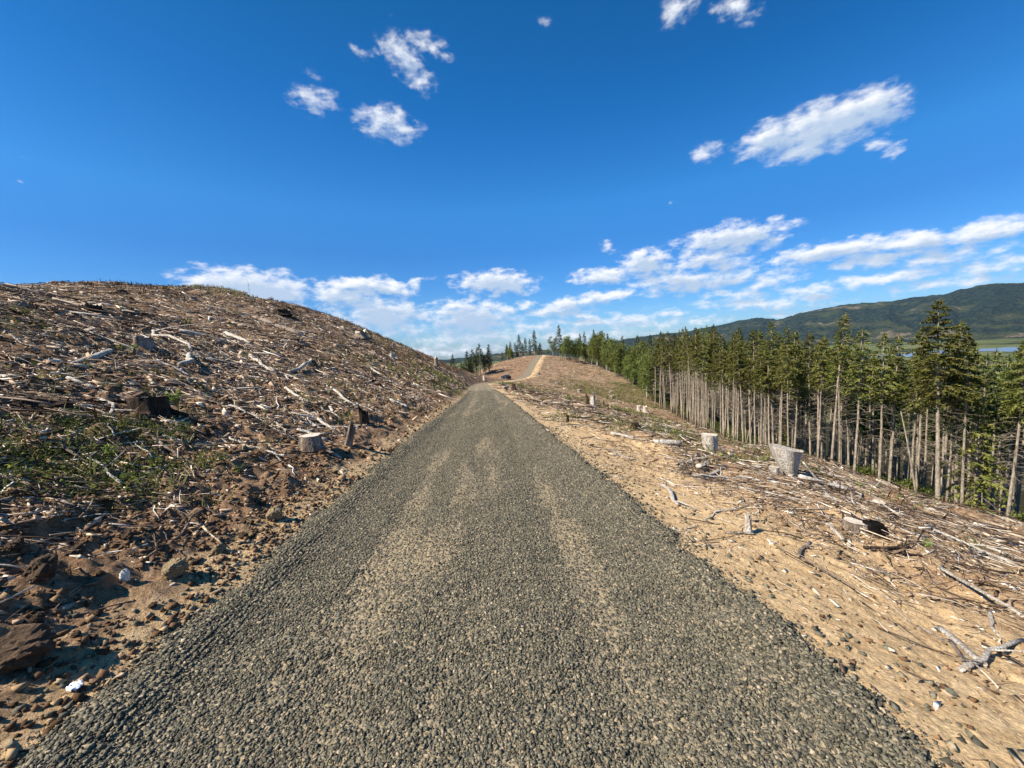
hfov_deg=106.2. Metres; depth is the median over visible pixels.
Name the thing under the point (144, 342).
stump
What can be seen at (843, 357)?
conifer
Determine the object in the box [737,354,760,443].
conifer
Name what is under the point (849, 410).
conifer
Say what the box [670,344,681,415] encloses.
conifer
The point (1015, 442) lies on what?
conifer
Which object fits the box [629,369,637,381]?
broadleaf tree
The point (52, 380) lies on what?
branch
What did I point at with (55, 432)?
branch
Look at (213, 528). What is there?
earth clod
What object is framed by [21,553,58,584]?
earth clod
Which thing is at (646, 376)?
broadleaf tree
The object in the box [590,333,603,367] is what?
broadleaf tree
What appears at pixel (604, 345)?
broadleaf tree
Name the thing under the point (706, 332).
conifer
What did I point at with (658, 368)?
conifer
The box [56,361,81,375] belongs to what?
branch
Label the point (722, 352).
conifer
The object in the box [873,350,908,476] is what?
conifer
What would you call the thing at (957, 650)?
branch
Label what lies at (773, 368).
conifer
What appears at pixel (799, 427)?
conifer
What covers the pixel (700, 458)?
branch
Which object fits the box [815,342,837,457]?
conifer
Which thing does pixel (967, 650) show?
log
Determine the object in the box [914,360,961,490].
conifer
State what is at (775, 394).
conifer
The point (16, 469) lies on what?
ground cover
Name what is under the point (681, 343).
conifer
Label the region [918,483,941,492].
shrub
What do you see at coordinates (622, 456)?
branch
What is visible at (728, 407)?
conifer
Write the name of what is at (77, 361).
log
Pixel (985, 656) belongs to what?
branch
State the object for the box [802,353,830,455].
conifer
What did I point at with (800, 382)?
conifer
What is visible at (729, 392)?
conifer
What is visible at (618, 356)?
broadleaf tree
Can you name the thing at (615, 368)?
broadleaf tree
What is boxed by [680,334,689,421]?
conifer
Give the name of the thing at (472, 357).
conifer
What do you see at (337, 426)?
branch
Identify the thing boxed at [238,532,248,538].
earth clod
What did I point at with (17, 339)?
branch
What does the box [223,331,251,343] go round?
log
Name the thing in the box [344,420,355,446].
stump
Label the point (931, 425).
conifer
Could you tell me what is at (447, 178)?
sky
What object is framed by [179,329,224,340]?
log
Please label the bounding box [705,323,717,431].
conifer
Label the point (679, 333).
conifer
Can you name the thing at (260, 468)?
branch
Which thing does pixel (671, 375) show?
conifer
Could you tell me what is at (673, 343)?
conifer
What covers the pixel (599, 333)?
broadleaf tree
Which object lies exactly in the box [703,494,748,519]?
branch
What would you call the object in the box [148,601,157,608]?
earth clod
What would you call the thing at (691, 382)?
conifer
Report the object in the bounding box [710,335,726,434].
conifer
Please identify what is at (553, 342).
broadleaf tree
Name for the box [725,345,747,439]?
conifer
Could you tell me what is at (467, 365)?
conifer
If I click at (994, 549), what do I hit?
log
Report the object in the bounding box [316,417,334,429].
log
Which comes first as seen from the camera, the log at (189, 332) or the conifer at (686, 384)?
the log at (189, 332)
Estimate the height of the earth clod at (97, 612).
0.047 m
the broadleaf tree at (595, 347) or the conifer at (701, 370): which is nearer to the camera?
the conifer at (701, 370)
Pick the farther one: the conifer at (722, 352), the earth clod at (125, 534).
the conifer at (722, 352)
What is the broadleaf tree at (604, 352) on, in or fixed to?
on the ground at (988, 723)
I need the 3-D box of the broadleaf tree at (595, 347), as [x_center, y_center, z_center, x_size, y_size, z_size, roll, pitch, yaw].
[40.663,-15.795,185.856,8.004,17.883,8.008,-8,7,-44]
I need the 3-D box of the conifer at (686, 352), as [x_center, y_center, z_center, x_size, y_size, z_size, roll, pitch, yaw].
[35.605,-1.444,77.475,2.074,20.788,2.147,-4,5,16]
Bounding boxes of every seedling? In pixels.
[19,307,29,315]
[100,443,118,458]
[149,455,162,465]
[163,388,184,407]
[176,421,187,432]
[182,314,192,323]
[231,463,244,474]
[317,356,325,366]
[922,538,932,547]
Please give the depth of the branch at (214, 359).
12.21 m
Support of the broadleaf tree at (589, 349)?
on the ground at (988, 723)
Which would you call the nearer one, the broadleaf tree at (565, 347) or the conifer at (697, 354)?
the conifer at (697, 354)
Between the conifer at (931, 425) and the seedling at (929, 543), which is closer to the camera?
the seedling at (929, 543)
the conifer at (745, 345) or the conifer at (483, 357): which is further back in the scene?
the conifer at (483, 357)
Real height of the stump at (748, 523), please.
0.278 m
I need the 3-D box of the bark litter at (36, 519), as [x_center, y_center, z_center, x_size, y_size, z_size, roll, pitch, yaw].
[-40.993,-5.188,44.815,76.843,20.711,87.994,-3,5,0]
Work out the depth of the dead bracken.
41.92 m
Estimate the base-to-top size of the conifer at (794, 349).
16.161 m
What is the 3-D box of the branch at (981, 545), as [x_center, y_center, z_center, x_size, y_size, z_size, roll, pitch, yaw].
[4.664,1.710,4.499,0.371,0.322,1.402,-8,7,-41]
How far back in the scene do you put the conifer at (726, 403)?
73.79 m
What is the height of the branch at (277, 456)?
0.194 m
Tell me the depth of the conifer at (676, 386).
105.56 m
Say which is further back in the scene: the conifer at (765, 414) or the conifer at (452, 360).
the conifer at (452, 360)
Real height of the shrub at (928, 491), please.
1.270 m
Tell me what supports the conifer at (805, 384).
on the ground at (988, 723)
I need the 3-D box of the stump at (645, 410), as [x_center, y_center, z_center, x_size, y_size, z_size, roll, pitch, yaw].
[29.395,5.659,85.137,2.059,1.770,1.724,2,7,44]
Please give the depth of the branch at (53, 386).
6.22 m
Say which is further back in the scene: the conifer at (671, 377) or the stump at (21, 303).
the conifer at (671, 377)
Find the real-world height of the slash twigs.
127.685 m
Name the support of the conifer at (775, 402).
on the ground at (988, 723)
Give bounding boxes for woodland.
[740,373,1023,514]
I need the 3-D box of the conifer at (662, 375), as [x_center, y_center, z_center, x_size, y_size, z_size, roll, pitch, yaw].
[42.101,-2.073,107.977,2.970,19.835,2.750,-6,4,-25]
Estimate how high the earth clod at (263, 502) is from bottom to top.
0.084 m
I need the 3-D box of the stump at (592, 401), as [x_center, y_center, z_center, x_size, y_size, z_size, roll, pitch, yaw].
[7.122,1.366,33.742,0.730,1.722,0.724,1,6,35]
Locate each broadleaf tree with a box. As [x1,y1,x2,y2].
[505,347,513,356]
[547,337,556,352]
[560,335,570,360]
[565,339,571,358]
[571,340,582,361]
[583,343,589,359]
[586,341,594,362]
[590,333,601,367]
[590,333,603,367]
[597,330,606,364]
[598,335,612,370]
[599,343,610,368]
[605,338,623,375]
[606,358,612,369]
[609,346,624,376]
[613,364,621,376]
[619,343,635,370]
[621,354,633,381]
[621,366,631,380]
[625,359,639,383]
[627,345,637,368]
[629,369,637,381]
[630,339,649,368]
[636,350,652,381]
[637,354,658,399]
[642,346,666,396]
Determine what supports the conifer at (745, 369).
on the ground at (988, 723)
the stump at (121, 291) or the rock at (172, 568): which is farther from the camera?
the stump at (121, 291)
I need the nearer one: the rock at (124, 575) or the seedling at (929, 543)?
the rock at (124, 575)
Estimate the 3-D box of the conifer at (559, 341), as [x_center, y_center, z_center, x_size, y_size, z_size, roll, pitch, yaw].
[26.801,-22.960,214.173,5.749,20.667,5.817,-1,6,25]
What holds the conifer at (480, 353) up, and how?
on the ground at (988, 723)
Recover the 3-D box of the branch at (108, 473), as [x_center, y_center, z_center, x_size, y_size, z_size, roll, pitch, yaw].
[-4.558,0.933,4.431,1.046,0.290,0.274,0,6,28]
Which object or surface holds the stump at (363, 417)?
on the ground at (988, 723)
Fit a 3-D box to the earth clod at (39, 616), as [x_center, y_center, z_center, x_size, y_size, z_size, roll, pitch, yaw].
[-2.852,1.404,2.305,0.068,0.068,0.082,-5,6,-23]
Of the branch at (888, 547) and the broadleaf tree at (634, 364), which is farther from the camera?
the broadleaf tree at (634, 364)
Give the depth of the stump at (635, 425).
11.92 m
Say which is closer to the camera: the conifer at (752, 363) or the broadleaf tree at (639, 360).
the conifer at (752, 363)
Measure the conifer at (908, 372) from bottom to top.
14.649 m
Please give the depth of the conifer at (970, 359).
26.93 m
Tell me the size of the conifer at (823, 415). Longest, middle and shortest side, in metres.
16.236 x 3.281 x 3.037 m
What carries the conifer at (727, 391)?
on the ground at (988, 723)
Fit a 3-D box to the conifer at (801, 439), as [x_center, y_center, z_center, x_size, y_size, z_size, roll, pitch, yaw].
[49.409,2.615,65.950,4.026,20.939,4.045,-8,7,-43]
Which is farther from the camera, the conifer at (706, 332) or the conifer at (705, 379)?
the conifer at (706, 332)
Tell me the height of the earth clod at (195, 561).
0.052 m
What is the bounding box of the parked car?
[501,375,510,378]
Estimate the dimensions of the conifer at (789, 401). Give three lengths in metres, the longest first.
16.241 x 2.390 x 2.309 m
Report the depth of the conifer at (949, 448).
51.36 m
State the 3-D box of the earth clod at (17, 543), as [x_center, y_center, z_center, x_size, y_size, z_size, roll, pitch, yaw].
[-3.469,1.119,2.682,0.095,0.082,0.126,-7,7,-39]
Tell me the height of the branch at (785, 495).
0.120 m
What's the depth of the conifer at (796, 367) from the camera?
46.16 m
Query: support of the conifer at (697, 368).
on the ground at (988, 723)
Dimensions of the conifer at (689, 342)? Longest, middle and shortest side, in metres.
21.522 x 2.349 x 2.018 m
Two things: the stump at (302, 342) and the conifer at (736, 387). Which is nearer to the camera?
the stump at (302, 342)
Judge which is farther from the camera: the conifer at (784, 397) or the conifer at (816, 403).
the conifer at (784, 397)
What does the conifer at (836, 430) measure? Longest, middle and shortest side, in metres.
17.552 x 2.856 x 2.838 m
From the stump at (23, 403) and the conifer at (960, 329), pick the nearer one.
the stump at (23, 403)
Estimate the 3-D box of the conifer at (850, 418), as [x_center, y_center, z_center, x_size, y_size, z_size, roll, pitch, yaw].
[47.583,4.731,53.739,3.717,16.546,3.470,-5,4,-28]
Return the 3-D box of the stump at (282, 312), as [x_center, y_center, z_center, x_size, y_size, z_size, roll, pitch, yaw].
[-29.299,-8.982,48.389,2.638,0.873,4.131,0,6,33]
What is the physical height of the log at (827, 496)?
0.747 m
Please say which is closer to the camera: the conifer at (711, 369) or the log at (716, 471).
the log at (716, 471)
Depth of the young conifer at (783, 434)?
46.77 m
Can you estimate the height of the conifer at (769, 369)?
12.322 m
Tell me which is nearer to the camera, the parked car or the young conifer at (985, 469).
the young conifer at (985, 469)
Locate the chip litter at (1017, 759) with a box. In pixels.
[491,355,1023,767]
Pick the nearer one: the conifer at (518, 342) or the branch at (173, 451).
the branch at (173, 451)
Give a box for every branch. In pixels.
[0,334,37,350]
[0,380,28,392]
[11,374,28,387]
[22,378,94,396]
[34,375,74,389]
[35,420,92,438]
[54,317,84,330]
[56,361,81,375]
[57,441,112,473]
[81,449,125,483]
[86,329,139,352]
[88,397,136,423]
[106,366,124,373]
[144,496,223,559]
[145,425,166,454]
[151,320,227,350]
[154,318,178,323]
[158,440,195,465]
[177,352,194,365]
[182,354,261,370]
[226,404,267,424]
[226,456,278,474]
[256,446,280,460]
[266,416,295,436]
[270,361,322,376]
[270,367,304,383]
[297,428,329,439]
[302,399,342,420]
[310,423,363,432]
[389,398,408,407]
[610,450,635,459]
[659,483,699,508]
[679,451,722,462]
[692,464,752,478]
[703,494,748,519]
[726,531,755,534]
[736,475,765,482]
[756,490,810,500]
[787,494,869,510]
[796,541,820,555]
[802,461,818,483]
[820,469,881,486]
[823,522,845,540]
[851,573,896,602]
[863,537,910,548]
[876,498,1023,565]
[879,550,922,555]
[916,625,949,644]
[924,513,997,529]
[925,524,1010,556]
[947,639,978,671]
[957,638,1023,672]
[987,610,997,633]
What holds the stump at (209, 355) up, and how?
on the ground at (988, 723)
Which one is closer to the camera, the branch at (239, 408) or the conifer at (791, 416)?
the branch at (239, 408)
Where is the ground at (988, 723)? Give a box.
[0,281,1023,767]
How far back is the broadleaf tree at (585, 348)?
217.65 m
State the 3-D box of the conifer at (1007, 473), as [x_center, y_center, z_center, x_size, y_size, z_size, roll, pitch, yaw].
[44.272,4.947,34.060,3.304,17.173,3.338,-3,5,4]
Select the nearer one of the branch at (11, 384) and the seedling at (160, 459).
the seedling at (160, 459)
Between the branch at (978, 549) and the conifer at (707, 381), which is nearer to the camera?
the branch at (978, 549)
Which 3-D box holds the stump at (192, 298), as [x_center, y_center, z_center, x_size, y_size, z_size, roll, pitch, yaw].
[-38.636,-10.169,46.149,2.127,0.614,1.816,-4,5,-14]
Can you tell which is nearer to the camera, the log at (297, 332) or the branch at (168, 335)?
the branch at (168, 335)
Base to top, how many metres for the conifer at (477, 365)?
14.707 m
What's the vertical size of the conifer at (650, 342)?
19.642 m
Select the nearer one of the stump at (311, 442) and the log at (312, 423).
the stump at (311, 442)
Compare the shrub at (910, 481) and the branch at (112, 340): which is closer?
the branch at (112, 340)
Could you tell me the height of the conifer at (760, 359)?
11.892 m
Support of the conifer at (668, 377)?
on the ground at (988, 723)
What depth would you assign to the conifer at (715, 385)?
57.49 m
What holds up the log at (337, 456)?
on the ground at (988, 723)
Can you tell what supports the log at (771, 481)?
on the ground at (988, 723)
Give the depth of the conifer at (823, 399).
44.11 m
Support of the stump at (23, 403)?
on the ground at (988, 723)
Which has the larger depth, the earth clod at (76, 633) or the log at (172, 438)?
the log at (172, 438)
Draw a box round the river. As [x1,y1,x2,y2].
[856,347,1020,357]
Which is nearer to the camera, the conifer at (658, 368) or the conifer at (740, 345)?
the conifer at (740, 345)
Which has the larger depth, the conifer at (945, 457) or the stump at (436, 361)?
the stump at (436, 361)
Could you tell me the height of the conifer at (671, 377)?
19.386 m
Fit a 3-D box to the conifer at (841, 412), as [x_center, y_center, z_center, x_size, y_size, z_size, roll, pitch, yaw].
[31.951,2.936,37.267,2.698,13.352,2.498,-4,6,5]
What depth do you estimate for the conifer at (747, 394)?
71.29 m
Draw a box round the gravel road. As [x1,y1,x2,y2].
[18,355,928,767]
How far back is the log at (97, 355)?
8.78 m
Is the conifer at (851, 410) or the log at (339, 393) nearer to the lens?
the log at (339, 393)
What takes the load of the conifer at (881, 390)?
on the ground at (988, 723)
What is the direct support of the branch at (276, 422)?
on the ground at (988, 723)
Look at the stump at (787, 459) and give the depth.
7.82 m
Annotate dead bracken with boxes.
[6,279,976,515]
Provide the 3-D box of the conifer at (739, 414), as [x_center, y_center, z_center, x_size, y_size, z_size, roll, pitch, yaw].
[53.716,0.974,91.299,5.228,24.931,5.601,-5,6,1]
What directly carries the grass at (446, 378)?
on the ground at (988, 723)
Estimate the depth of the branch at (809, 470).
7.69 m
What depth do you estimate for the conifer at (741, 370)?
47.14 m
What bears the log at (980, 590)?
on the ground at (988, 723)
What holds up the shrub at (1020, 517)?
on the ground at (988, 723)
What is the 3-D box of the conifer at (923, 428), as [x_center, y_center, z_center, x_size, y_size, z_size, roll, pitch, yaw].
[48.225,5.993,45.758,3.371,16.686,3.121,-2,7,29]
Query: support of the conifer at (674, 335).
on the ground at (988, 723)
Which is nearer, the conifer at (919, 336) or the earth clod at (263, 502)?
the earth clod at (263, 502)
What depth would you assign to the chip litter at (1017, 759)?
3.84 m
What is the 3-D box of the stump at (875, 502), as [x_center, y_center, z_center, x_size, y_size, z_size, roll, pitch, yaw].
[5.228,1.728,5.476,0.220,0.123,0.351,-5,6,-21]
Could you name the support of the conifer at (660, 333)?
on the ground at (988, 723)
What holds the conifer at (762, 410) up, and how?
on the ground at (988, 723)
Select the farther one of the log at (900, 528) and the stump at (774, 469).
the stump at (774, 469)
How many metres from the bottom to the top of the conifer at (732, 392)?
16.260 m
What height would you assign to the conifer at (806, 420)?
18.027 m
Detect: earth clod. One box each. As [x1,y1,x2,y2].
[0,623,56,675]
[3,536,24,551]
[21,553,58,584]
[29,611,46,622]
[64,543,85,555]
[71,630,80,637]
[88,609,102,615]
[96,570,104,575]
[120,529,134,539]
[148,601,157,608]
[190,558,200,565]
[206,526,215,531]
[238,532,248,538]
[258,499,266,505]
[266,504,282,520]
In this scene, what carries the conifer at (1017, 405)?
on the ground at (988, 723)
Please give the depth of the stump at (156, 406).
6.19 m
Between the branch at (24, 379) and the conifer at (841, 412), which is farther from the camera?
the conifer at (841, 412)
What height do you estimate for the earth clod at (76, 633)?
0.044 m
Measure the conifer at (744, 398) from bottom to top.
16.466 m
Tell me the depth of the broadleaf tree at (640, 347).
143.42 m
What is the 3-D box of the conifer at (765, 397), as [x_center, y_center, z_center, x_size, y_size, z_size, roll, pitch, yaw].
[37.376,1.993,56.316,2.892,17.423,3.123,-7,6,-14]
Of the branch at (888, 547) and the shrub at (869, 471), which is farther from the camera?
the shrub at (869, 471)
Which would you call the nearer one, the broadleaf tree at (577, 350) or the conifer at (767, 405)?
the conifer at (767, 405)
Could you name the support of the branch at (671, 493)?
on the ground at (988, 723)
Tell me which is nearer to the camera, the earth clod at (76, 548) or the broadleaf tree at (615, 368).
the earth clod at (76, 548)
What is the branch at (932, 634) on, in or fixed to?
on the ground at (988, 723)
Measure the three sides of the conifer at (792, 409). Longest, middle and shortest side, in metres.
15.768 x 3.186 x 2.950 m
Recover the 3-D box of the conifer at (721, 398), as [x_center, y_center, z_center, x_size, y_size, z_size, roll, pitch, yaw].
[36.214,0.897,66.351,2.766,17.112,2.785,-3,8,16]
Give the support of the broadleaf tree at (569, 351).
on the ground at (988, 723)
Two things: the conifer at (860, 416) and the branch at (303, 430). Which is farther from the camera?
the conifer at (860, 416)
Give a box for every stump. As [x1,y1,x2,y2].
[10,301,34,306]
[11,395,74,409]
[48,399,89,413]
[80,302,104,312]
[111,290,128,293]
[126,396,189,419]
[133,335,166,351]
[186,296,198,300]
[204,353,223,358]
[272,309,293,315]
[296,340,307,344]
[298,433,335,453]
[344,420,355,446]
[355,329,372,339]
[358,405,369,425]
[434,356,437,366]
[590,392,596,407]
[629,422,643,429]
[643,405,649,413]
[701,433,717,451]
[743,511,752,534]
[768,443,803,476]
[769,465,779,474]
[842,517,867,532]
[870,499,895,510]
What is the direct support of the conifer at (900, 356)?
on the ground at (988, 723)
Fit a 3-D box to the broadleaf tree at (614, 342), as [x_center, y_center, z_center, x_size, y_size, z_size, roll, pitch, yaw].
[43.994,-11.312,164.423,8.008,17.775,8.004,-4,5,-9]
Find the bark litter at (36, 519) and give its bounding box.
[0,281,470,684]
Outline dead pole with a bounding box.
[900,411,916,490]
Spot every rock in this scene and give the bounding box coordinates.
[119,569,129,581]
[161,557,189,578]
[211,543,226,553]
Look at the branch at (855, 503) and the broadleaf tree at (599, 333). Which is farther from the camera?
the broadleaf tree at (599, 333)
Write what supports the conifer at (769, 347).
on the ground at (988, 723)
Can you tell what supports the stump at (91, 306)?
on the ground at (988, 723)
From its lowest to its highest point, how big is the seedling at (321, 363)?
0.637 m
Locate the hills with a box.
[440,282,1023,453]
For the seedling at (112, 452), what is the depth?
4.67 m
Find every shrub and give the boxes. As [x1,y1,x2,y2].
[848,463,877,476]
[895,474,926,493]
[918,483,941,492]
[919,487,934,497]
[1008,507,1023,522]
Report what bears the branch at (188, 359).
on the ground at (988, 723)
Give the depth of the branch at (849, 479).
13.44 m
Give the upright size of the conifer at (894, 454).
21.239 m
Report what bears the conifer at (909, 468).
on the ground at (988, 723)
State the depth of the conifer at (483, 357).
171.27 m
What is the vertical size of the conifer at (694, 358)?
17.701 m
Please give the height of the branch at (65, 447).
0.486 m
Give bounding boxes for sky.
[0,0,1023,359]
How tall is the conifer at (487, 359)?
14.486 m
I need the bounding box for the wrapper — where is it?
[66,679,83,690]
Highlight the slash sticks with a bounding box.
[0,280,1023,760]
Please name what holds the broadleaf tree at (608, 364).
on the ground at (988, 723)
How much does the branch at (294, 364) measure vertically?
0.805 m
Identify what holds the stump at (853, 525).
on the ground at (988, 723)
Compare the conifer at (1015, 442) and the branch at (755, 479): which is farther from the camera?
the conifer at (1015, 442)
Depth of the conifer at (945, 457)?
36.74 m
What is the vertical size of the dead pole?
7.518 m
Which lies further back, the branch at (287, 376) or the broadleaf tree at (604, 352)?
the broadleaf tree at (604, 352)
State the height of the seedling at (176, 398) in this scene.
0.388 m
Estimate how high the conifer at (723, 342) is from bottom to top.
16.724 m
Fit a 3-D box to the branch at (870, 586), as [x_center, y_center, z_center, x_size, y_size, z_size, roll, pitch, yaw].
[2.797,1.580,2.986,0.017,0.032,0.332,-4,5,-7]
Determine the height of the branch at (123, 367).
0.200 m
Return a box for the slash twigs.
[0,280,1023,767]
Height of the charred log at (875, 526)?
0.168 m
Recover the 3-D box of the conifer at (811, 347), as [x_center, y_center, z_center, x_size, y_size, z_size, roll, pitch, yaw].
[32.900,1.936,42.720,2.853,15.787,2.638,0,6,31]
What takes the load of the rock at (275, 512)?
on the ground at (988, 723)
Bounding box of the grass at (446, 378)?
[0,280,1019,556]
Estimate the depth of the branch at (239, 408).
7.74 m
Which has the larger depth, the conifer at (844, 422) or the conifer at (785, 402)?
the conifer at (785, 402)
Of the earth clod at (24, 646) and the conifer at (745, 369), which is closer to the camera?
the earth clod at (24, 646)
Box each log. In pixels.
[65,376,95,388]
[70,357,86,363]
[87,349,113,360]
[158,361,192,377]
[161,434,185,443]
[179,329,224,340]
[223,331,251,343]
[248,354,276,371]
[258,318,303,335]
[284,386,301,398]
[287,358,311,373]
[301,416,318,427]
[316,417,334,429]
[322,382,357,407]
[326,452,341,458]
[610,431,634,439]
[653,439,681,445]
[695,455,733,468]
[709,467,726,475]
[768,480,797,486]
[798,474,855,491]
[823,494,841,502]
[862,519,888,536]
[872,516,922,538]
[935,625,987,665]
[938,567,1023,616]
[978,542,1021,560]
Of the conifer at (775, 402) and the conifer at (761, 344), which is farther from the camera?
the conifer at (775, 402)
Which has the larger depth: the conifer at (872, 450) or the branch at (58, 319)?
the conifer at (872, 450)
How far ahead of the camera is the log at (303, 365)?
15.91 m
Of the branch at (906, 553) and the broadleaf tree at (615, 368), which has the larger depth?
the broadleaf tree at (615, 368)
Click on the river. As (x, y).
(1008, 349)
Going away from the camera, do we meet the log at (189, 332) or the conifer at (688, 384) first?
the log at (189, 332)
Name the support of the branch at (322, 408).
on the ground at (988, 723)
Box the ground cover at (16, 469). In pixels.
[0,284,931,510]
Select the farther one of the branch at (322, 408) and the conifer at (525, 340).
the conifer at (525, 340)
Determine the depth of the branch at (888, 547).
3.67 m
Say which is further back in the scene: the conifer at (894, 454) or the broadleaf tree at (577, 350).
the broadleaf tree at (577, 350)
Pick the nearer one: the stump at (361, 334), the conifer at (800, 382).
the conifer at (800, 382)
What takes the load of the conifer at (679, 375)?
on the ground at (988, 723)
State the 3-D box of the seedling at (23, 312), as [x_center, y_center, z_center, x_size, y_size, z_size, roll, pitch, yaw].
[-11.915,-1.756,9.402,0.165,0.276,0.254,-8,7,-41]
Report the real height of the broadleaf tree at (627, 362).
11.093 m
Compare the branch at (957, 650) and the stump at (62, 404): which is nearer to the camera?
the branch at (957, 650)
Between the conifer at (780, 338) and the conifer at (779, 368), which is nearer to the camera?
the conifer at (779, 368)
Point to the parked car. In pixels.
(506, 376)
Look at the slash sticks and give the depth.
8.37 m
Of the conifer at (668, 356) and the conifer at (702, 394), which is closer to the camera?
the conifer at (702, 394)
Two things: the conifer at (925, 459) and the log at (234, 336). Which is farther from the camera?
the conifer at (925, 459)
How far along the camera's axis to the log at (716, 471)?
7.35 m
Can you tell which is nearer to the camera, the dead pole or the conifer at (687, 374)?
the dead pole
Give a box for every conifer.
[450,354,456,366]
[463,351,471,371]
[470,349,475,372]
[475,348,479,366]
[476,343,482,375]
[479,353,485,374]
[483,344,493,373]
[516,335,523,353]
[523,338,527,355]
[529,330,538,354]
[555,324,563,359]
[647,335,654,368]
[649,338,658,405]
[654,340,665,400]
[655,333,665,408]
[655,337,661,407]
[656,337,668,409]
[657,332,666,392]
[657,344,665,406]
[662,330,675,412]
[664,334,680,387]
[665,350,669,399]
[666,335,676,407]
[666,336,675,408]
[666,343,674,409]
[668,345,675,411]
[669,338,685,412]
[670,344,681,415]
[672,344,684,393]
[673,352,678,409]
[675,328,685,418]
[678,329,681,414]
[679,345,688,420]
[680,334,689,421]
[681,352,694,414]
[682,344,690,422]
[683,326,693,422]
[683,330,693,408]
[686,353,697,421]
[687,335,697,409]
[688,327,701,425]
[688,335,698,423]
[689,329,702,397]
[689,338,703,426]
[695,337,710,427]
[697,339,712,427]
[698,326,707,427]
[699,358,709,427]
[702,324,710,428]
[704,330,719,427]
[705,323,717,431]
[706,326,719,429]
[706,332,714,429]
[706,333,718,407]
[708,335,732,434]
[708,355,721,430]
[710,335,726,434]
[711,349,730,436]
[717,349,734,437]
[719,343,726,431]
[724,326,746,410]
[724,333,741,439]
[724,341,730,430]
[724,342,735,419]
[724,342,740,438]
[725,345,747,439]
[727,331,748,440]
[727,347,732,436]
[729,346,750,441]
[732,334,740,426]
[732,343,746,419]
[735,393,740,430]
[737,330,762,444]
[737,335,745,431]
[737,347,752,441]
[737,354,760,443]
[741,341,757,443]
[743,338,756,433]
[745,331,759,438]
[749,352,771,443]
[750,330,774,421]
[750,351,782,442]
[751,332,767,444]
[752,347,775,443]
[752,349,770,442]
[753,345,770,425]
[756,332,765,442]
[757,340,775,442]
[758,349,785,441]
[761,349,776,443]
[763,322,786,428]
[767,340,774,436]
[767,345,798,444]
[769,346,783,435]
[772,355,789,444]
[773,327,801,445]
[773,332,788,441]
[774,417,790,446]
[776,341,790,442]
[779,354,801,447]
[780,359,814,448]
[782,328,806,447]
[782,383,804,448]
[783,342,790,442]
[783,350,795,442]
[788,335,807,435]
[789,346,808,448]
[790,344,811,449]
[791,340,816,453]
[796,332,821,454]
[797,347,812,421]
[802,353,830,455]
[803,345,833,438]
[805,336,836,457]
[806,344,830,443]
[809,344,827,456]
[811,363,834,456]
[814,335,833,459]
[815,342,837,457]
[821,313,857,461]
[823,346,838,456]
[825,337,854,463]
[825,353,858,463]
[826,360,837,461]
[827,351,851,459]
[827,383,860,459]
[827,407,851,464]
[831,353,865,464]
[835,344,861,466]
[836,349,861,464]
[839,363,866,464]
[841,329,884,471]
[843,354,871,449]
[850,352,876,465]
[853,350,881,467]
[857,352,883,469]
[860,333,907,478]
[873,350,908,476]
[876,334,915,481]
[876,360,908,481]
[895,339,948,492]
[898,356,925,459]
[898,400,935,477]
[899,300,982,498]
[899,352,932,478]
[900,325,927,478]
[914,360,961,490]
[919,349,954,467]
[921,352,970,501]
[922,349,974,491]
[922,367,942,487]
[931,355,973,495]
[933,349,978,500]
[939,319,985,504]
[940,395,1015,513]
[946,347,997,498]
[948,331,992,502]
[959,353,1010,507]
[959,354,1001,505]
[963,353,996,503]
[972,349,1012,511]
[981,353,1015,513]
[985,346,1023,516]
[988,338,1023,518]
[990,343,1023,519]
[990,417,1023,513]
[991,380,1023,499]
[993,373,1023,520]
[996,430,1023,490]
[998,362,1023,476]
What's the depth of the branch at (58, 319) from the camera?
10.11 m
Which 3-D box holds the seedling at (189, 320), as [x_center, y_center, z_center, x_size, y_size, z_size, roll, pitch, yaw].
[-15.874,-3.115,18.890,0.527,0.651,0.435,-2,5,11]
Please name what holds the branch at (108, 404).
on the ground at (988, 723)
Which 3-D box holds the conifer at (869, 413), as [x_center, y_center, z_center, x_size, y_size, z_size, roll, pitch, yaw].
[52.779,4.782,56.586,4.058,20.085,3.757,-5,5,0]
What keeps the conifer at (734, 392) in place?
on the ground at (988, 723)
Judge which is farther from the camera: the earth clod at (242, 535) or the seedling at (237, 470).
the seedling at (237, 470)
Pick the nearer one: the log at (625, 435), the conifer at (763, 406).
the log at (625, 435)
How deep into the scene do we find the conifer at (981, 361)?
40.38 m
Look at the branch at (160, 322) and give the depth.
17.47 m
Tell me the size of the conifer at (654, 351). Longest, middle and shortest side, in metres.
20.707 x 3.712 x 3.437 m
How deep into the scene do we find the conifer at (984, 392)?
31.38 m
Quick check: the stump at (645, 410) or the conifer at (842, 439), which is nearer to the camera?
the conifer at (842, 439)
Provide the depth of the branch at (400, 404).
14.50 m
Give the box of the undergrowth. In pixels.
[662,399,1005,514]
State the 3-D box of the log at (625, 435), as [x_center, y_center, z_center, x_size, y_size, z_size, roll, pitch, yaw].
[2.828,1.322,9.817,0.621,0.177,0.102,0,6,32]

